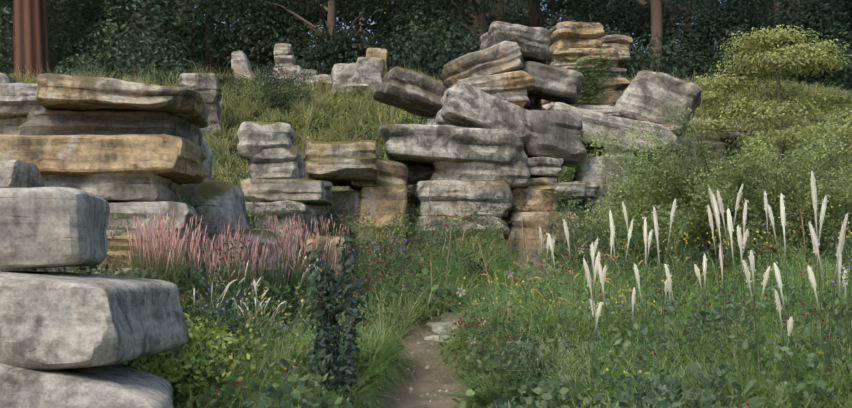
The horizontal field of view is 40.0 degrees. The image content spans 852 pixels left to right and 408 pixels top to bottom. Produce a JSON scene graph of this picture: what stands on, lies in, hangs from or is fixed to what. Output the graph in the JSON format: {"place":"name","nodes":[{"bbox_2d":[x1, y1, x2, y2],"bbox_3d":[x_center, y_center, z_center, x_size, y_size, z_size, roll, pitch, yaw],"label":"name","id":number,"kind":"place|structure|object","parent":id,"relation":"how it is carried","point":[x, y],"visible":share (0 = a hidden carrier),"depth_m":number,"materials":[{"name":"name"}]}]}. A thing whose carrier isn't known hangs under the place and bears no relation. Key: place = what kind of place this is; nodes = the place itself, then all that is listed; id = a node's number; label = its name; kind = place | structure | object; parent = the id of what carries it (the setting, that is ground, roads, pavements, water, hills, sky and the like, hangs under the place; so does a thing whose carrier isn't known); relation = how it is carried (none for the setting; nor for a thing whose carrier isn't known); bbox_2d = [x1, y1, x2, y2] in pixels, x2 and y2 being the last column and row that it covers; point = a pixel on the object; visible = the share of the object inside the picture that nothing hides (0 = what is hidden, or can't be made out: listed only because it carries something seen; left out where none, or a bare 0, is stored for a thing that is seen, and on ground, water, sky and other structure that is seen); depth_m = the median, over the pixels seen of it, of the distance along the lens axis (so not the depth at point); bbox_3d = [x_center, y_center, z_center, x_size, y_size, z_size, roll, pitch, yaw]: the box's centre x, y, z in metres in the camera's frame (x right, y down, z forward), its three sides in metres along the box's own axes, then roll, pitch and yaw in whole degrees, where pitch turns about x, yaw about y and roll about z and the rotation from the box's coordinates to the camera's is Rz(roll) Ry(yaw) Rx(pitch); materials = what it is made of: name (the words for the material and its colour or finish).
{"place":"outdoors","nodes":[
{"label":"outdoors","id":0,"kind":"place"},
{"bbox_2d":[2,0,845,82],"label":"sky","id":1,"kind":"structure","parent":0,"point":[347,27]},
{"bbox_2d":[2,60,851,407],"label":"ground","id":2,"kind":"structure","parent":0,"point":[364,289],"depth_m":40.07,"materials":[{"name":"green plant"}]},
{"bbox_2d":[0,159,45,270],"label":"rock","id":3,"kind":"object","parent":2,"relation":"on","point":[14,173],"visible":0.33,"depth_m":13.84,"materials":[{"name":"grey stone"}]},
{"bbox_2d":[0,363,173,407],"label":"rock","id":4,"kind":"object","parent":2,"relation":"on","point":[112,386],"visible":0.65,"depth_m":9.37,"materials":[{"name":"grey stone"}]},
{"bbox_2d":[0,271,187,369],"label":"rock","id":5,"kind":"object","parent":4,"relation":"on","point":[49,320],"visible":0.98,"depth_m":9.62,"materials":[{"name":"grey stone"}]},
{"bbox_2d":[0,187,109,268],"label":"rock","id":6,"kind":"object","parent":5,"relation":"on","point":[47,227],"visible":1,"depth_m":10.41,"materials":[{"name":"grey stone"}]},
{"bbox_2d":[34,267,206,294],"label":"rock","id":7,"kind":"object","parent":2,"relation":"on","point":[105,273],"visible":0.04,"depth_m":14.60,"materials":[{"name":"grey stone"}]},
{"bbox_2d":[83,236,213,268],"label":"rock","id":8,"kind":"object","parent":7,"relation":"on","point":[124,249],"visible":0.15,"depth_m":14.78,"materials":[{"name":"beige stone"}]},
{"bbox_2d":[106,201,200,238],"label":"rock","id":9,"kind":"object","parent":8,"relation":"on","point":[183,212],"visible":0.29,"depth_m":15.26,"materials":[{"name":"grey stone"}]},
{"bbox_2d":[41,172,181,202],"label":"rock","id":10,"kind":"object","parent":9,"relation":"on","point":[127,187],"visible":0.54,"depth_m":15.46,"materials":[{"name":"grey stone"}]},
{"bbox_2d":[0,134,208,183],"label":"rock","id":11,"kind":"object","parent":10,"relation":"on","point":[178,159],"visible":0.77,"depth_m":15.36,"materials":[{"name":"beige stone"}]},
{"bbox_2d":[19,109,202,145],"bbox_3d":[-4.496,-1.000,17.000,2.206,0.532,2.369,0,-3,2],"label":"rock","id":12,"kind":"object","parent":11,"relation":"on","point":[79,122],"visible":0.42,"depth_m":15.90,"materials":[{"name":"stone"}]},
{"bbox_2d":[36,73,208,127],"bbox_3d":[-4.295,-1.417,16.736,2.316,0.456,2.869,4,-3,-6],"label":"rock","id":13,"kind":"object","parent":12,"relation":"on","point":[64,92],"visible":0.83,"depth_m":15.46,"materials":[{"name":"beige stone"}]},
{"bbox_2d":[201,137,213,180],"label":"rock","id":14,"kind":"object","parent":2,"relation":"on","point":[207,163],"depth_m":20.86,"materials":[{"name":"grey stone"}]},
{"bbox_2d":[200,101,221,135],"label":"rock","id":15,"kind":"object","parent":2,"relation":"on","point":[214,115],"visible":0.29,"depth_m":39.71,"materials":[{"name":"grey stone"}]},
{"bbox_2d":[177,73,221,103],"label":"rock","id":16,"kind":"object","parent":15,"relation":"on","point":[206,86],"visible":0.69,"depth_m":39.62,"materials":[{"name":"grey stone"}]},
{"bbox_2d":[180,180,251,233],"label":"rock","id":17,"kind":"object","parent":2,"relation":"on","point":[222,200],"visible":0.25,"depth_m":18.35,"materials":[{"name":"grey stone"}]},
{"bbox_2d":[231,50,254,82],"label":"rock","id":18,"kind":"object","parent":2,"relation":"on","point":[239,57],"visible":0.54,"depth_m":46.69,"materials":[{"name":"grey stone"}]},
{"bbox_2d":[201,229,287,319],"bbox_3d":[-2.870,1.144,18.239,1.415,1.464,1.967,0,-3,-2],"label":"rock","id":19,"kind":"object","parent":2,"relation":"on","point":[254,233],"visible":0.25,"depth_m":17.40,"materials":[{"name":"grey stone"}]},
{"bbox_2d":[245,200,316,228],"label":"rock","id":20,"kind":"object","parent":2,"relation":"on","point":[299,206],"visible":0.5,"depth_m":22.27,"materials":[{"name":"grey stone"}]},
{"bbox_2d":[240,178,332,206],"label":"rock","id":21,"kind":"object","parent":20,"relation":"on","point":[312,192],"visible":0.88,"depth_m":22.37,"materials":[{"name":"grey stone"}]},
{"bbox_2d":[247,145,305,178],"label":"rock","id":22,"kind":"object","parent":21,"relation":"on","point":[281,163],"visible":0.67,"depth_m":22.54,"materials":[{"name":"grey stone"}]},
{"bbox_2d":[237,121,296,160],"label":"rock","id":23,"kind":"object","parent":22,"relation":"on","point":[255,138],"visible":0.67,"depth_m":22.53,"materials":[{"name":"grey stone"}]},
{"bbox_2d":[252,228,315,251],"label":"rock","id":24,"kind":"object","parent":2,"relation":"on","point":[308,229],"visible":0.12,"depth_m":22.14,"materials":[{"name":"grey stone"}]},
{"bbox_2d":[273,65,302,86],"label":"rock","id":25,"kind":"object","parent":2,"relation":"on","point":[294,68],"visible":0.15,"depth_m":46.61,"materials":[{"name":"grey stone"}]},
{"bbox_2d":[274,55,295,66],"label":"rock","id":26,"kind":"object","parent":25,"relation":"on","point":[286,60],"visible":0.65,"depth_m":46.66,"materials":[{"name":"grey stone"}]},
{"bbox_2d":[273,43,293,55],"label":"rock","id":27,"kind":"object","parent":26,"relation":"on","point":[283,49],"visible":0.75,"depth_m":46.72,"materials":[{"name":"grey stone"}]},
{"bbox_2d":[301,69,319,88],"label":"rock","id":28,"kind":"object","parent":2,"relation":"on","point":[315,80],"visible":0.23,"depth_m":46.67,"materials":[{"name":"grey stone"}]},
{"bbox_2d":[312,179,329,235],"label":"rock","id":29,"kind":"object","parent":2,"relation":"on","point":[319,211],"visible":0.04,"depth_m":24.62,"materials":[{"name":"grey stone"}]},
{"bbox_2d":[302,140,379,185],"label":"rock","id":30,"kind":"object","parent":29,"relation":"on","point":[339,163],"visible":0.77,"depth_m":24.77,"materials":[{"name":"beige stone"}]},
{"bbox_2d":[316,74,332,86],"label":"rock","id":31,"kind":"object","parent":2,"relation":"on","point":[325,76],"visible":0.19,"depth_m":46.70,"materials":[{"name":"grey stone"}]},
{"bbox_2d":[300,236,349,300],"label":"rock","id":32,"kind":"object","parent":2,"relation":"on","point":[322,243],"visible":0.33,"depth_m":19.53,"materials":[{"name":"beige stone"}]},
{"bbox_2d":[327,191,360,249],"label":"rock","id":33,"kind":"object","parent":2,"relation":"on","point":[353,198],"visible":0.06,"depth_m":25.28,"materials":[{"name":"grey stone"}]},
{"bbox_2d":[331,63,368,95],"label":"rock","id":34,"kind":"object","parent":2,"relation":"on","point":[345,72],"visible":0.4,"depth_m":45.53,"materials":[{"name":"grey stone"}]},
{"bbox_2d":[352,57,384,94],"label":"rock","id":35,"kind":"object","parent":2,"relation":"on","point":[369,71],"visible":0.46,"depth_m":45.59,"materials":[{"name":"grey stone"}]},
{"bbox_2d":[366,48,387,78],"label":"rock","id":36,"kind":"object","parent":2,"relation":"on","point":[377,52],"visible":0.25,"depth_m":46.28,"materials":[{"name":"beige stone"}]},
{"bbox_2d":[354,184,406,253],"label":"rock","id":37,"kind":"object","parent":2,"relation":"on","point":[376,197],"visible":0.44,"depth_m":25.11,"materials":[{"name":"brown stone"}]},
{"bbox_2d":[349,158,407,192],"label":"rock","id":38,"kind":"object","parent":37,"relation":"on","point":[392,172],"visible":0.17,"depth_m":25.27,"materials":[{"name":"beige stone"}]},
{"bbox_2d":[0,0,851,90],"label":"trees","id":39,"kind":"object","parent":2,"relation":"on","point":[425,38],"depth_m":55.51,"materials":[{"name":"green plant"}]},
{"bbox_2d":[6,44,851,407],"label":"perennial plants","id":40,"kind":"object","parent":2,"relation":"on","point":[234,296],"visible":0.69,"depth_m":14.47,"materials":[{"name":"green plant"}]},
{"bbox_2d":[424,335,455,342],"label":"rock","id":41,"kind":"object","parent":2,"relation":"on","point":[436,338],"visible":0.15,"depth_m":17.48,"materials":[{"name":"grey stone"}]},
{"bbox_2d":[37,226,851,407],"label":"grass","id":42,"kind":"structure","parent":2,"relation":"on","point":[362,390],"depth_m":15.26,"materials":[{"name":"green plant"}]},
{"bbox_2d":[426,322,466,334],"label":"rock","id":43,"kind":"object","parent":2,"relation":"on","point":[440,326],"visible":0.1,"depth_m":17.90,"materials":[{"name":"grey stone"}]},
{"bbox_2d":[411,216,509,244],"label":"rock","id":44,"kind":"object","parent":2,"relation":"on","point":[425,220],"visible":0.25,"depth_m":25.32,"materials":[{"name":"grey stone"}]},
{"bbox_2d":[407,180,512,220],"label":"rock","id":45,"kind":"object","parent":44,"relation":"on","point":[448,197],"visible":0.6,"depth_m":25.66,"materials":[{"name":"grey stone"}]},
{"bbox_2d":[406,164,433,184],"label":"rock","id":46,"kind":"object","parent":45,"relation":"on","point":[422,172],"visible":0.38,"depth_m":27.14,"materials":[{"name":"grey stone"}]},
{"bbox_2d":[430,161,529,188],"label":"rock","id":47,"kind":"object","parent":45,"relation":"on","point":[515,175],"visible":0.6,"depth_m":26.28,"materials":[{"name":"grey stone"}]},
{"bbox_2d":[379,124,527,164],"bbox_3d":[0.588,-1.289,27.391,3.543,0.854,2.697,3,-3,-7],"label":"rock","id":48,"kind":"object","parent":47,"relation":"on","point":[405,144],"visible":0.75,"depth_m":26.15,"materials":[{"name":"grey stone"}]},
{"bbox_2d":[435,83,532,143],"bbox_3d":[1.392,-2.059,28.411,2.345,0.913,2.453,23,-6,-8],"label":"rock","id":49,"kind":"object","parent":48,"relation":"on","point":[466,105],"visible":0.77,"depth_m":27.33,"materials":[{"name":"grey stone"}]},
{"bbox_2d":[440,41,524,88],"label":"rock","id":50,"kind":"object","parent":49,"relation":"on","point":[503,57],"visible":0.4,"depth_m":28.71,"materials":[{"name":"grey stone"}]},
{"bbox_2d":[480,21,550,63],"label":"rock","id":51,"kind":"object","parent":50,"relation":"on","point":[533,43],"visible":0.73,"depth_m":28.96,"materials":[{"name":"grey stone"}]},
{"bbox_2d":[457,70,533,92],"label":"rock","id":52,"kind":"object","parent":49,"relation":"on","point":[517,80],"visible":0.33,"depth_m":28.51,"materials":[{"name":"beige stone"}]},
{"bbox_2d":[520,61,582,104],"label":"rock","id":53,"kind":"object","parent":52,"relation":"on","point":[556,84],"visible":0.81,"depth_m":28.95,"materials":[{"name":"grey stone"}]},
{"bbox_2d":[478,87,529,108],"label":"rock","id":54,"kind":"object","parent":49,"relation":"on","point":[510,96],"visible":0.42,"depth_m":28.54,"materials":[{"name":"grey stone"}]},
{"bbox_2d":[511,102,526,107],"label":"rock","id":55,"kind":"object","parent":49,"relation":"on","point":[522,104],"visible":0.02,"depth_m":28.65,"materials":[{"name":"stone"}]},
{"bbox_2d":[407,243,516,257],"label":"rock","id":56,"kind":"object","parent":2,"relation":"on","point":[511,248],"visible":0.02,"depth_m":25.07,"materials":[{"name":"grey stone"}]},
{"bbox_2d":[406,118,562,210],"bbox_3d":[1.403,-0.556,30.364,4.282,3.548,2.899,0,-3,-2],"label":"rock","id":57,"kind":"object","parent":2,"relation":"on","point":[430,122],"depth_m":29.47,"materials":[{"name":"grey stone"}]},
{"bbox_2d":[373,66,446,117],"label":"rock","id":58,"kind":"object","parent":57,"relation":"on","point":[414,92],"visible":0.92,"depth_m":29.83,"materials":[{"name":"grey stone"}]},
{"bbox_2d":[526,95,541,109],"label":"rock","id":59,"kind":"object","parent":57,"relation":"on","point":[535,103],"visible":0.02,"depth_m":30.46,"materials":[{"name":"stone"}]},
{"bbox_2d":[148,24,851,407],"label":"shrubs","id":60,"kind":"object","parent":2,"relation":"on","point":[762,56],"depth_m":21.20,"materials":[{"name":"green plant"}]},
{"bbox_2d":[501,211,579,250],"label":"rock","id":61,"kind":"object","parent":2,"relation":"on","point":[530,221],"visible":0.42,"depth_m":26.02,"materials":[{"name":"beige stone"}]},
{"bbox_2d":[508,188,557,211],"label":"rock","id":62,"kind":"object","parent":61,"relation":"on","point":[535,200],"visible":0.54,"depth_m":26.57,"materials":[{"name":"brown stone"}]},
{"bbox_2d":[524,177,556,191],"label":"rock","id":63,"kind":"object","parent":62,"relation":"on","point":[547,183],"visible":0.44,"depth_m":27.27,"materials":[{"name":"beige stone"}]},
{"bbox_2d":[527,157,563,177],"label":"rock","id":64,"kind":"object","parent":63,"relation":"on","point":[538,167],"visible":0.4,"depth_m":27.20,"materials":[{"name":"grey stone"}]},
{"bbox_2d":[524,110,586,167],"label":"rock","id":65,"kind":"object","parent":64,"relation":"on","point":[555,133],"visible":0.71,"depth_m":27.54,"materials":[{"name":"grey stone"}]},
{"bbox_2d":[554,183,585,200],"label":"rock","id":66,"kind":"object","parent":62,"relation":"on","point":[579,190],"visible":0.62,"depth_m":27.26,"materials":[{"name":"grey stone"}]},
{"bbox_2d":[557,181,599,200],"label":"rock","id":67,"kind":"object","parent":66,"relation":"on","point":[592,188],"visible":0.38,"depth_m":27.81,"materials":[{"name":"grey stone"}]},
{"bbox_2d":[541,102,614,109],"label":"rock","id":68,"kind":"object","parent":2,"relation":"on","point":[545,106],"visible":0.04,"depth_m":39.74,"materials":[{"name":"grey stone"}]},
{"bbox_2d":[541,90,623,104],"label":"rock","id":69,"kind":"object","parent":68,"relation":"on","point":[613,96],"visible":0.19,"depth_m":39.53,"materials":[{"name":"stone"}]},
{"bbox_2d":[581,78,630,90],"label":"rock","id":70,"kind":"object","parent":69,"relation":"on","point":[619,84],"visible":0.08,"depth_m":39.55,"materials":[{"name":"beige stone"}]},
{"bbox_2d":[561,66,626,78],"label":"rock","id":71,"kind":"object","parent":70,"relation":"on","point":[619,72],"visible":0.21,"depth_m":39.61,"materials":[{"name":"grey stone"}]},
{"bbox_2d":[549,56,619,68],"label":"rock","id":72,"kind":"object","parent":71,"relation":"on","point":[613,60],"visible":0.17,"depth_m":39.52,"materials":[{"name":"beige stone"}]},
{"bbox_2d":[551,47,618,61],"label":"rock","id":73,"kind":"object","parent":72,"relation":"on","point":[563,54],"visible":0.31,"depth_m":39.57,"materials":[{"name":"beige stone"}]},
{"bbox_2d":[549,21,604,59],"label":"rock","id":74,"kind":"object","parent":73,"relation":"on","point":[568,34],"visible":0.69,"depth_m":39.97,"materials":[{"name":"beige stone"}]},
{"bbox_2d":[598,34,632,67],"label":"rock","id":75,"kind":"object","parent":73,"relation":"on","point":[620,44],"visible":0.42,"depth_m":39.93,"materials":[{"name":"beige stone"}]},
{"bbox_2d":[572,155,629,226],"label":"rock","id":76,"kind":"object","parent":2,"relation":"on","point":[588,174],"visible":0.25,"depth_m":28.08,"materials":[{"name":"grey stone"}]},
{"bbox_2d":[595,154,675,210],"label":"rock","id":77,"kind":"object","parent":2,"relation":"on","point":[641,170],"depth_m":29.47,"materials":[{"name":"grey stone"}]},
{"bbox_2d":[547,102,684,161],"bbox_3d":[4.644,-1.707,30.031,3.648,0.874,2.686,12,-4,-6],"label":"rock","id":78,"kind":"object","parent":77,"relation":"on","point":[596,119],"visible":0.44,"depth_m":28.83,"materials":[{"name":"grey stone"}]},
{"bbox_2d":[577,105,621,116],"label":"rock","id":79,"kind":"object","parent":78,"relation":"on","point":[616,111],"visible":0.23,"depth_m":29.42,"materials":[{"name":"grey stone"}]},
{"bbox_2d":[658,124,676,132],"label":"rock","id":80,"kind":"object","parent":78,"relation":"on","point":[668,127],"visible":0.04,"depth_m":29.75,"materials":[{"name":"beige stone"}]},
{"bbox_2d":[615,70,701,138],"bbox_3d":[6.124,-2.577,31.010,2.113,1.526,2.388,20,0,9],"label":"rock","id":81,"kind":"object","parent":80,"relation":"on","point":[645,93],"visible":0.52,"depth_m":30.00,"materials":[{"name":"grey stone"}]},
{"bbox_2d":[598,148,634,166],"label":"rock","id":82,"kind":"object","parent":77,"relation":"on","point":[607,149],"visible":0.19,"depth_m":28.89,"materials":[{"name":"grey stone"}]},
{"bbox_2d":[675,139,698,188],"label":"rock","id":83,"kind":"object","parent":2,"relation":"on","point":[690,147],"depth_m":32.27,"materials":[{"name":"grey stone"}]},
{"bbox_2d":[695,142,726,173],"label":"rock","id":84,"kind":"object","parent":2,"relation":"on","point":[721,146],"visible":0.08,"depth_m":35.93,"materials":[{"name":"grey stone"}]},
{"bbox_2d":[680,132,743,149],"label":"rock","id":85,"kind":"object","parent":84,"relation":"on","point":[719,138],"visible":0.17,"depth_m":36.50,"materials":[{"name":"grey stone"}]},
{"bbox_2d":[684,119,748,134],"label":"rock","id":86,"kind":"object","parent":85,"relation":"on","point":[746,126],"visible":0.06,"depth_m":36.94,"materials":[{"name":"grey stone"}]},
{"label":"rock","id":87,"kind":"object","parent":2,"relation":"on","visible":0},
{"bbox_2d":[0,72,19,82],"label":"rock","id":88,"kind":"object","parent":87,"relation":"on","point":[4,78],"visible":0.1,"depth_m":18.51,"materials":[{"name":"grey stone"}]},
{"bbox_2d":[0,116,26,134],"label":"rock","id":89,"kind":"object","parent":87,"relation":"on","point":[10,125],"visible":0.19,"depth_m":17.93,"materials":[{"name":"beige stone"}]},
{"bbox_2d":[0,83,45,117],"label":"rock","id":90,"kind":"object","parent":89,"relation":"on","point":[18,99],"visible":0.35,"depth_m":17.73,"materials":[{"name":"grey stone"}]},
{"bbox_2d":[361,247,555,407],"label":"path","id":91,"kind":"structure","parent":0,"point":[426,382],"depth_m":15.87,"materials":[{"name":"brown soil"}]},
{"bbox_2d":[376,281,543,406],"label":"path stones","id":92,"kind":"object","parent":91,"relation":"on","point":[414,353],"visible":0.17,"depth_m":16.17,"materials":[{"name":"grey stone"}]}
]}

